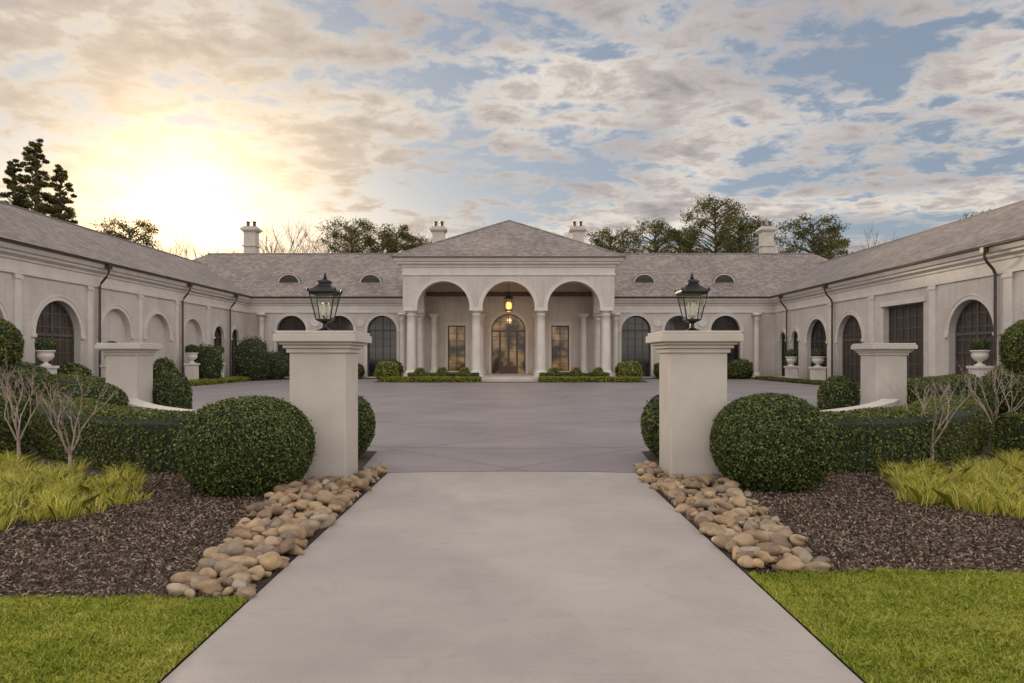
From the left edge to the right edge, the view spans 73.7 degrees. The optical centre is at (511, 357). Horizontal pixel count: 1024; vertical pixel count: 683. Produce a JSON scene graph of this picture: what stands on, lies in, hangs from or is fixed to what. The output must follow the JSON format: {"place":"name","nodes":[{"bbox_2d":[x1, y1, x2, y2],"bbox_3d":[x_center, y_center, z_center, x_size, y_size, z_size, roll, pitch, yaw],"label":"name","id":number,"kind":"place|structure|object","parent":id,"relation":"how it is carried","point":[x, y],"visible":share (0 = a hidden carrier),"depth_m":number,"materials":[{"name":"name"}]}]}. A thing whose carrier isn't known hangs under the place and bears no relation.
{"place":"outdoors","nodes":[
{"label":"outdoors","id":0,"kind":"place"},
{"bbox_2d":[0,592,248,682],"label":"lawn turf","id":1,"kind":"structure","parent":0,"point":[125,642],"depth_m":4.20,"materials":[{"name":"green plant"}]},
{"bbox_2d":[0,379,385,600],"bbox_3d":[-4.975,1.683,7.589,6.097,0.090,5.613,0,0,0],"label":"mulch bed","id":2,"kind":"object","parent":0,"point":[28,565],"visible":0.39,"depth_m":6.28,"materials":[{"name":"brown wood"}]},
{"bbox_2d":[0,317,24,373],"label":"topiary tree","id":3,"kind":"object","parent":2,"relation":"on","point":[12,342],"visible":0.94,"depth_m":14.75,"materials":[{"name":"green plant"}]},
{"bbox_2d":[0,390,33,419],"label":"boxwood shrub","id":4,"kind":"object","parent":2,"relation":"on","point":[23,402],"visible":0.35,"depth_m":13.51,"materials":[{"name":"green plant"}]},
{"bbox_2d":[0,411,34,456],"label":"clipped hedge","id":5,"kind":"object","parent":2,"relation":"on","point":[8,440],"visible":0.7,"depth_m":11.57,"materials":[{"name":"green plant"}]},
{"bbox_2d":[0,354,47,457],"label":"crape myrtle tree","id":6,"kind":"object","parent":2,"relation":"on","point":[18,437],"visible":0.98,"depth_m":10.85,"materials":[{"name":"brown plant"}]},
{"bbox_2d":[0,369,61,401],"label":"boxwood shrub","id":7,"kind":"object","parent":2,"relation":"on","point":[37,380],"visible":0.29,"depth_m":16.14,"materials":[{"name":"green plant"}]},
{"bbox_2d":[15,361,55,382],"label":"boxwood shrub","id":8,"kind":"object","parent":2,"relation":"on","point":[25,365],"visible":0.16,"depth_m":18.52,"materials":[{"name":"green plant"}]},
{"bbox_2d":[34,337,58,374],"bbox_3d":[-20.918,0.381,30.616,0.888,2.638,0.897,0,0,0],"label":"stone urn planter","id":9,"kind":"object","parent":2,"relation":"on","point":[46,347],"visible":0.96,"depth_m":30.39,"materials":[{"name":"white stone"}]},
{"bbox_2d":[32,372,117,476],"bbox_3d":[-6.249,0.950,9.621,0.802,1.550,0.992,0,0,17],"label":"crape myrtle tree","id":10,"kind":"object","parent":2,"relation":"on","point":[69,451],"visible":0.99,"depth_m":9.65,"materials":[{"name":"brown plant"}]},
{"bbox_2d":[57,362,92,375],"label":"round shrub","id":11,"kind":"object","parent":2,"relation":"on","point":[71,368],"visible":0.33,"depth_m":32.65,"materials":[{"name":"green plant"}]},
{"bbox_2d":[0,446,157,530],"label":"ornamental grass bed","id":12,"kind":"object","parent":2,"relation":"on","point":[59,493],"visible":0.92,"depth_m":8.26,"materials":[{"name":"plant"}]},
{"bbox_2d":[53,373,105,388],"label":"clipped hedge","id":13,"kind":"object","parent":2,"relation":"on","point":[63,379],"visible":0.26,"depth_m":23.79,"materials":[{"name":"green plant"}]},
{"bbox_2d":[51,381,129,405],"bbox_3d":[-9.394,1.128,15.204,1.597,1.232,1.584,0,0,0],"label":"boxwood shrub","id":14,"kind":"object","parent":2,"relation":"on","point":[95,390],"visible":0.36,"depth_m":14.88,"materials":[{"name":"green plant"}]},
{"bbox_2d":[100,341,116,377],"bbox_3d":[-20.912,0.392,35.591,0.867,2.616,0.863,0,0,0],"label":"stone urn planter","id":15,"kind":"object","parent":2,"relation":"on","point":[103,371],"visible":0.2,"depth_m":35.29,"materials":[{"name":"white stone"}]},
{"bbox_2d":[30,393,195,473],"bbox_3d":[-7.516,1.252,12.681,8.798,0.949,2.277,0,0,41],"label":"clipped hedge","id":16,"kind":"object","parent":2,"relation":"on","point":[111,434],"visible":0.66,"depth_m":10.42,"materials":[{"name":"green plant"}]},
{"bbox_2d":[106,355,152,403],"bbox_3d":[-9.630,0.792,17.200,0.770,1.855,0.770,0,0,0],"label":"shaft","id":17,"kind":"object","parent":2,"relation":"on","point":[131,376],"visible":0.38,"depth_m":16.82,"materials":[{"name":"paint"}]},
{"bbox_2d":[94,343,162,354],"bbox_3d":[-9.630,-0.220,17.200,1.110,0.300,1.110,0,0,0],"label":"cap","id":18,"kind":"object","parent":17,"relation":"on","point":[128,348],"visible":0.98,"depth_m":16.75,"materials":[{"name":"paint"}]},
{"bbox_2d":[153,356,178,378],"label":"round shrub","id":19,"kind":"object","parent":2,"relation":"on","point":[162,364],"visible":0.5,"depth_m":39.60,"materials":[{"name":"green plant"}]},
{"bbox_2d":[152,369,192,409],"bbox_3d":[-9.001,1.018,17.999,1.055,1.462,1.053,0,0,0],"label":"boxwood shrub","id":20,"kind":"object","parent":2,"relation":"on","point":[172,388],"visible":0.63,"depth_m":17.66,"materials":[{"name":"green plant"}]},
{"bbox_2d":[184,344,199,379],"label":"stone urn planter","id":21,"kind":"object","parent":2,"relation":"on","point":[191,366],"visible":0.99,"depth_m":44.30,"materials":[{"name":"white stone"}]},
{"bbox_2d":[194,344,224,378],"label":"round shrub","id":22,"kind":"object","parent":2,"relation":"on","point":[210,361],"visible":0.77,"depth_m":45.58,"materials":[{"name":"green plant"}]},
{"bbox_2d":[214,345,225,377],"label":"stone urn planter","id":23,"kind":"object","parent":2,"relation":"on","point":[222,350],"visible":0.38,"depth_m":48.55,"materials":[{"name":"white stone"}]},
{"bbox_2d":[188,376,265,385],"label":"ground cover border","id":24,"kind":"object","parent":2,"relation":"on","point":[197,381],"visible":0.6,"depth_m":45.34,"materials":[{"name":"green plant"}]},
{"bbox_2d":[173,394,316,497],"bbox_3d":[-3.384,1.101,8.754,1.666,1.274,1.653,0,0,0],"label":"boxwood shrub","id":25,"kind":"object","parent":2,"relation":"on","point":[246,445],"visible":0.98,"depth_m":8.16,"materials":[{"name":"green plant"}]},
{"bbox_2d":[232,335,271,380],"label":"round shrub","id":26,"kind":"object","parent":2,"relation":"on","point":[252,357],"visible":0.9,"depth_m":50.65,"materials":[{"name":"green plant"}]},
{"bbox_2d":[166,462,386,601],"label":"river rocks","id":27,"kind":"object","parent":2,"relation":"on","point":[242,556],"visible":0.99,"depth_m":6.20,"materials":[{"name":"stone"}]},
{"bbox_2d":[263,350,289,379],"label":"round shrub","id":28,"kind":"object","parent":2,"relation":"on","point":[279,367],"visible":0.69,"depth_m":53.46,"materials":[{"name":"green plant"}]},
{"bbox_2d":[290,353,357,478],"bbox_3d":[-2.670,0.792,9.750,0.770,1.855,0.770,0,0,0],"label":"shaft","id":29,"kind":"object","parent":2,"relation":"on","point":[324,392],"visible":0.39,"depth_m":9.37,"materials":[{"name":"paint"}]},
{"bbox_2d":[273,331,371,352],"bbox_3d":[-2.670,-0.220,9.750,1.110,0.300,1.110,0,0,0],"label":"cap","id":30,"kind":"object","parent":29,"relation":"on","point":[324,341],"visible":0.99,"depth_m":9.26,"materials":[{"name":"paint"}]},
{"bbox_2d":[307,273,342,330],"bbox_3d":[-2.670,-0.795,9.750,0.412,0.850,0.412,0,0,0],"label":"post lantern","id":31,"kind":"object","parent":30,"relation":"on","point":[324,286],"visible":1,"depth_m":9.66,"materials":[{"name":"black metal"}]},
{"bbox_2d":[358,395,376,456],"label":"boxwood shrub","id":32,"kind":"object","parent":2,"relation":"on","point":[366,424],"visible":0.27,"depth_m":11.51,"materials":[{"name":"green plant"}]},
{"bbox_2d":[282,378,732,382],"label":"planting strip soil","id":33,"kind":"structure","parent":0,"point":[641,381],"depth_m":47.70,"materials":[{"name":"brown soil"}]},
{"bbox_2d":[358,363,364,378],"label":"round shrub","id":34,"kind":"object","parent":33,"relation":"on","point":[361,371],"visible":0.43,"depth_m":56.29,"materials":[{"name":"green plant"}]},
{"bbox_2d":[374,361,399,380],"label":"golden shrub","id":35,"kind":"object","parent":33,"relation":"on","point":[386,368],"visible":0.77,"depth_m":48.02,"materials":[{"name":"green plant"}]},
{"bbox_2d":[387,360,403,376],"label":"round shrub","id":36,"kind":"object","parent":33,"relation":"on","point":[401,370],"visible":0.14,"depth_m":56.41,"materials":[{"name":"green plant"}]},
{"bbox_2d":[414,367,424,373],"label":"golden shrub","id":37,"kind":"object","parent":33,"relation":"on","point":[421,370],"visible":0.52,"depth_m":48.72,"materials":[{"name":"green plant"}]},
{"bbox_2d":[379,376,481,382],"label":"hedge","id":38,"kind":"object","parent":33,"relation":"on","point":[426,379],"visible":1,"depth_m":47.54,"materials":[{"name":"green plant"}]},
{"bbox_2d":[436,366,448,373],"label":"golden shrub","id":39,"kind":"object","parent":33,"relation":"on","point":[441,370],"visible":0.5,"depth_m":48.75,"materials":[{"name":"green plant"}]},
{"bbox_2d":[407,372,479,376],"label":"hedge","id":40,"kind":"object","parent":33,"relation":"on","point":[411,374],"visible":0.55,"depth_m":48.55,"materials":[{"name":"green plant"}]},
{"bbox_2d":[458,367,470,373],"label":"golden shrub","id":41,"kind":"object","parent":33,"relation":"on","point":[464,370],"visible":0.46,"depth_m":48.74,"materials":[{"name":"green plant"}]},
{"bbox_2d":[547,367,559,373],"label":"golden shrub","id":42,"kind":"object","parent":33,"relation":"on","point":[555,370],"visible":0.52,"depth_m":48.75,"materials":[{"name":"green plant"}]},
{"bbox_2d":[539,372,609,376],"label":"hedge","id":43,"kind":"object","parent":33,"relation":"on","point":[566,374],"visible":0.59,"depth_m":48.55,"materials":[{"name":"green plant"}]},
{"bbox_2d":[570,367,581,374],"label":"golden shrub","id":44,"kind":"object","parent":33,"relation":"on","point":[577,370],"visible":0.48,"depth_m":48.71,"materials":[{"name":"green plant"}]},
{"bbox_2d":[538,376,639,382],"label":"hedge","id":45,"kind":"object","parent":33,"relation":"on","point":[586,379],"visible":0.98,"depth_m":47.54,"materials":[{"name":"green plant"}]},
{"bbox_2d":[592,366,604,373],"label":"golden shrub","id":46,"kind":"object","parent":33,"relation":"on","point":[598,370],"visible":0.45,"depth_m":48.76,"materials":[{"name":"green plant"}]},
{"bbox_2d":[618,361,642,379],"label":"golden shrub","id":47,"kind":"object","parent":33,"relation":"on","point":[630,368],"visible":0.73,"depth_m":48.04,"materials":[{"name":"green plant"}]},
{"bbox_2d":[653,363,658,378],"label":"round shrub","id":48,"kind":"object","parent":33,"relation":"on","point":[656,370],"visible":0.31,"depth_m":56.31,"materials":[{"name":"green plant"}]},
{"bbox_2d":[727,364,732,378],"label":"round shrub","id":49,"kind":"object","parent":33,"relation":"on","point":[729,371],"visible":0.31,"depth_m":55.34,"materials":[{"name":"green plant"}]},
{"bbox_2d":[161,471,862,682],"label":"driveway","id":50,"kind":"structure","parent":0,"point":[511,577],"depth_m":4.77,"materials":[{"name":"concrete"}]},
{"bbox_2d":[158,380,865,682],"bbox_3d":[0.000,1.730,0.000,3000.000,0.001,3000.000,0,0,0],"label":"ground","id":51,"kind":"structure","parent":0,"point":[774,599],"depth_m":4.77,"materials":[{"name":"grey concrete"}]},
{"bbox_2d":[0,159,28,208],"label":"pine tree","id":52,"kind":"object","parent":51,"relation":"on","point":[11,170],"visible":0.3,"depth_m":70.10,"materials":[{"name":"green plant"}]},
{"bbox_2d":[8,138,64,219],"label":"pine tree","id":53,"kind":"object","parent":51,"relation":"on","point":[38,182],"visible":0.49,"depth_m":69.63,"materials":[{"name":"green plant"}]},
{"bbox_2d":[28,194,70,220],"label":"pine tree","id":54,"kind":"object","parent":51,"relation":"on","point":[42,202],"visible":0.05,"depth_m":78.94,"materials":[{"name":"green plant"}]},
{"bbox_2d":[46,164,77,224],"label":"pine tree","id":55,"kind":"object","parent":51,"relation":"on","point":[56,210],"visible":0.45,"depth_m":70.61,"materials":[{"name":"green plant"}]},
{"bbox_2d":[90,215,163,247],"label":"tree","id":56,"kind":"object","parent":51,"relation":"on","point":[130,233],"visible":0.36,"depth_m":81.02,"materials":[{"name":"green plant"}]},
{"bbox_2d":[313,216,381,252],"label":"pine tree","id":57,"kind":"object","parent":51,"relation":"on","point":[351,240],"visible":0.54,"depth_m":83.75,"materials":[{"name":"green plant"}]},
{"bbox_2d":[362,233,404,252],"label":"pine tree","id":58,"kind":"object","parent":51,"relation":"on","point":[379,247],"visible":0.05,"depth_m":89.51,"materials":[{"name":"green plant"}]},
{"bbox_2d":[373,223,416,252],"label":"pine tree","id":59,"kind":"object","parent":51,"relation":"on","point":[395,242],"visible":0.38,"depth_m":85.21,"materials":[{"name":"green plant"}]},
{"bbox_2d":[400,234,431,251],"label":"pine tree","id":60,"kind":"object","parent":51,"relation":"on","point":[420,240],"visible":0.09,"depth_m":88.27,"materials":[{"name":"green plant"}]},
{"bbox_2d":[75,209,896,259],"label":"distant tree line","id":61,"kind":"object","parent":51,"relation":"on","point":[261,242],"visible":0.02,"depth_m":94.72,"materials":[{"name":"green plant"}]},
{"bbox_2d":[0,200,1023,382],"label":"cream brick mansion","id":62,"kind":"structure","parent":51,"relation":"on","point":[942,296],"depth_m":50.10,"materials":[{"name":"beige paint"}]},
{"bbox_2d":[504,294,513,311],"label":"hanging lantern","id":63,"kind":"object","parent":62,"relation":"hanging from","point":[508,304],"visible":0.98,"depth_m":53.49,"materials":[{"name":"yellow glass"}]},
{"bbox_2d":[36,302,992,382],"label":"garage doors","id":64,"kind":"structure","parent":62,"relation":"in","point":[974,305],"depth_m":35.17,"materials":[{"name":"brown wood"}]},
{"bbox_2d":[214,317,825,376],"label":"windows","id":65,"kind":"structure","parent":62,"relation":"in","point":[389,337],"depth_m":58.44,"materials":[{"name":"black glass"}]},
{"bbox_2d":[215,316,826,378],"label":"window frames","id":66,"kind":"structure","parent":62,"relation":"in","point":[285,323],"depth_m":58.36,"materials":[{"name":"brown metal"}]},
{"bbox_2d":[584,226,643,252],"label":"pine tree","id":67,"kind":"object","parent":51,"relation":"on","point":[604,236],"visible":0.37,"depth_m":85.56,"materials":[{"name":"green plant"}]},
{"bbox_2d":[614,218,699,252],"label":"pine tree","id":68,"kind":"object","parent":51,"relation":"on","point":[655,244],"visible":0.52,"depth_m":86.60,"materials":[{"name":"green plant"}]},
{"bbox_2d":[657,227,699,252],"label":"pine tree","id":69,"kind":"object","parent":51,"relation":"on","point":[673,230],"visible":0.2,"depth_m":89.09,"materials":[{"name":"green plant"}]},
{"bbox_2d":[674,194,758,252],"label":"pine tree","id":70,"kind":"object","parent":51,"relation":"on","point":[715,215],"visible":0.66,"depth_m":83.78,"materials":[{"name":"green plant"}]},
{"bbox_2d":[712,213,780,252],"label":"pine tree","id":71,"kind":"object","parent":51,"relation":"on","point":[758,222],"visible":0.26,"depth_m":85.97,"materials":[{"name":"green plant"}]},
{"bbox_2d":[774,212,849,259],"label":"pine tree","id":72,"kind":"object","parent":51,"relation":"on","point":[823,249],"visible":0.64,"depth_m":84.05,"materials":[{"name":"green plant"}]},
{"bbox_2d":[807,232,852,258],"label":"pine tree","id":73,"kind":"object","parent":51,"relation":"on","point":[846,244],"visible":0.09,"depth_m":87.36,"materials":[{"name":"green plant"}]},
{"bbox_2d":[0,0,1023,259],"label":"sky","id":74,"kind":"structure","parent":0,"point":[200,120],"materials":[{"name":"blue"}]},
{"bbox_2d":[191,379,860,472],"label":"court paving","id":75,"kind":"structure","parent":0,"point":[447,427],"depth_m":18.55,"materials":[{"name":"grey concrete"}]},
{"bbox_2d":[640,378,1023,574],"bbox_3d":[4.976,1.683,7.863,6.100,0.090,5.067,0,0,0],"label":"mulch bed","id":76,"kind":"object","parent":0,"point":[968,552],"visible":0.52,"depth_m":6.74,"materials":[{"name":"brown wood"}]},
{"bbox_2d":[639,395,658,456],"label":"boxwood shrub","id":77,"kind":"object","parent":76,"relation":"on","point":[649,419],"visible":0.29,"depth_m":11.44,"materials":[{"name":"green plant"}]},
{"bbox_2d":[659,353,726,478],"bbox_3d":[2.570,0.792,9.750,0.770,1.855,0.770,0,0,0],"label":"shaft","id":78,"kind":"object","parent":76,"relation":"on","point":[692,395],"visible":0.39,"depth_m":9.37,"materials":[{"name":"paint"}]},
{"bbox_2d":[646,331,743,352],"bbox_3d":[2.570,-0.220,9.750,1.110,0.300,1.110,0,0,0],"label":"cap","id":79,"kind":"object","parent":78,"relation":"on","point":[692,341],"visible":1,"depth_m":9.26,"materials":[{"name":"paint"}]},
{"bbox_2d":[674,273,709,330],"bbox_3d":[2.570,-0.795,9.750,0.412,0.850,0.412,0,0,0],"label":"post lantern","id":80,"kind":"object","parent":79,"relation":"on","point":[692,286],"visible":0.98,"depth_m":9.66,"materials":[{"name":"black metal"}]},
{"bbox_2d":[633,460,830,573],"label":"river rocks","id":81,"kind":"object","parent":76,"relation":"on","point":[758,541],"visible":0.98,"depth_m":6.75,"materials":[{"name":"stone"}]},
{"bbox_2d":[728,358,753,378],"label":"round shrub","id":82,"kind":"object","parent":76,"relation":"on","point":[741,368],"visible":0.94,"depth_m":54.79,"materials":[{"name":"green plant"}]},
{"bbox_2d":[709,391,837,492],"bbox_3d":[3.410,1.089,9.008,1.572,1.296,1.555,0,0,0],"label":"boxwood shrub","id":83,"kind":"object","parent":76,"relation":"on","point":[770,441],"visible":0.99,"depth_m":8.46,"materials":[{"name":"green plant"}]},
{"bbox_2d":[784,349,799,378],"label":"stone urn planter","id":84,"kind":"object","parent":76,"relation":"on","point":[791,370],"visible":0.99,"depth_m":50.48,"materials":[{"name":"white stone"}]},
{"bbox_2d":[754,375,860,388],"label":"ground cover border","id":85,"kind":"object","parent":76,"relation":"on","point":[793,380],"visible":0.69,"depth_m":47.27,"materials":[{"name":"green plant"}]},
{"bbox_2d":[808,348,827,379],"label":"stone urn planter","id":86,"kind":"object","parent":76,"relation":"on","point":[817,371],"visible":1,"depth_m":45.86,"materials":[{"name":"white stone"}]},
{"bbox_2d":[816,375,860,409],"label":"boxwood shrub","id":87,"kind":"object","parent":76,"relation":"on","point":[836,392],"visible":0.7,"depth_m":17.96,"materials":[{"name":"green plant"}]},
{"bbox_2d":[861,355,906,405],"bbox_3d":[9.460,0.792,17.400,0.770,1.855,0.770,0,0,0],"label":"shaft","id":88,"kind":"object","parent":76,"relation":"on","point":[875,369],"visible":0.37,"depth_m":17.02,"materials":[{"name":"paint"}]},
{"bbox_2d":[851,343,917,354],"bbox_3d":[9.460,-0.220,17.400,1.110,0.300,1.110,0,0,0],"label":"cap","id":89,"kind":"object","parent":88,"relation":"on","point":[884,349],"visible":0.98,"depth_m":16.95,"materials":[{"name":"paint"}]},
{"bbox_2d":[820,394,991,474],"bbox_3d":[7.425,1.256,12.681,8.790,0.942,2.258,0,0,-41],"label":"clipped hedge","id":90,"kind":"object","parent":76,"relation":"on","point":[867,439],"visible":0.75,"depth_m":10.45,"materials":[{"name":"green plant"}]},
{"bbox_2d":[880,376,976,463],"bbox_3d":[6.600,0.981,10.636,1.071,1.487,1.152,0,0,-24],"label":"crape myrtle tree","id":91,"kind":"object","parent":76,"relation":"on","point":[934,423],"visible":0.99,"depth_m":10.57,"materials":[{"name":"brown plant"}]},
{"bbox_2d":[907,373,978,403],"bbox_3d":[15.073,1.180,24.185,1.530,1.144,10.441,0,0,43],"label":"clipped hedge","id":92,"kind":"object","parent":76,"relation":"on","point":[921,383],"visible":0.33,"depth_m":20.93,"materials":[{"name":"green plant"}]},
{"bbox_2d":[876,447,1023,519],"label":"ornamental grass bed","id":93,"kind":"object","parent":76,"relation":"on","point":[1007,493],"visible":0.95,"depth_m":8.36,"materials":[{"name":"plant"}]},
{"bbox_2d":[918,378,998,421],"bbox_3d":[10.347,1.101,15.897,1.586,1.284,1.604,0,0,0],"label":"boxwood shrub","id":94,"kind":"object","parent":76,"relation":"on","point":[991,399],"visible":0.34,"depth_m":15.46,"materials":[{"name":"green plant"}]},
{"bbox_2d":[966,338,993,376],"bbox_3d":[20.689,0.395,30.208,0.862,2.610,0.856,0,0,0],"label":"stone urn planter","id":95,"kind":"object","parent":76,"relation":"on","point":[979,348],"visible":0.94,"depth_m":29.95,"materials":[{"name":"white stone"}]},
{"bbox_2d":[956,361,1023,427],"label":"crape myrtle tree","id":96,"kind":"object","parent":76,"relation":"on","point":[997,400],"visible":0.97,"depth_m":11.80,"materials":[{"name":"brown plant"}]},
{"bbox_2d":[984,364,1006,374],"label":"boxwood shrub","id":97,"kind":"object","parent":76,"relation":"on","point":[997,369],"visible":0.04,"depth_m":18.75,"materials":[{"name":"green plant"}]},
{"bbox_2d":[977,369,1023,416],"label":"boxwood shrub","id":98,"kind":"object","parent":76,"relation":"on","point":[1003,406],"visible":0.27,"depth_m":15.96,"materials":[{"name":"green plant"}]},
{"bbox_2d":[989,411,1023,456],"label":"clipped hedge","id":99,"kind":"object","parent":76,"relation":"on","point":[1008,432],"visible":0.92,"depth_m":11.61,"materials":[{"name":"green plant"}]},
{"bbox_2d":[998,319,1023,374],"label":"topiary tree","id":100,"kind":"object","parent":76,"relation":"on","point":[1011,349],"visible":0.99,"depth_m":14.52,"materials":[{"name":"green plant"}]},
{"bbox_2d":[749,565,1023,682],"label":"lawn turf","id":101,"kind":"structure","parent":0,"point":[864,679],"depth_m":4.21,"materials":[{"name":"green plant"}]},
{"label":"wall","id":102,"kind":"object","parent":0,"visible":0},
{"bbox_2d":[126,399,196,411],"bbox_3d":[-6.435,1.049,13.338,0.727,0.098,9.093,0,0,-43],"label":"coping","id":103,"kind":"object","parent":102,"relation":"on","point":[139,403],"visible":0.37,"depth_m":14.37,"materials":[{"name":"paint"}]},
{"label":"wall","id":104,"kind":"object","parent":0,"visible":0},
{"bbox_2d":[820,399,899,411],"bbox_3d":[6.335,1.049,13.338,0.727,0.098,9.093,0,0,43],"label":"coping","id":105,"kind":"object","parent":104,"relation":"on","point":[884,403],"visible":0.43,"depth_m":14.68,"materials":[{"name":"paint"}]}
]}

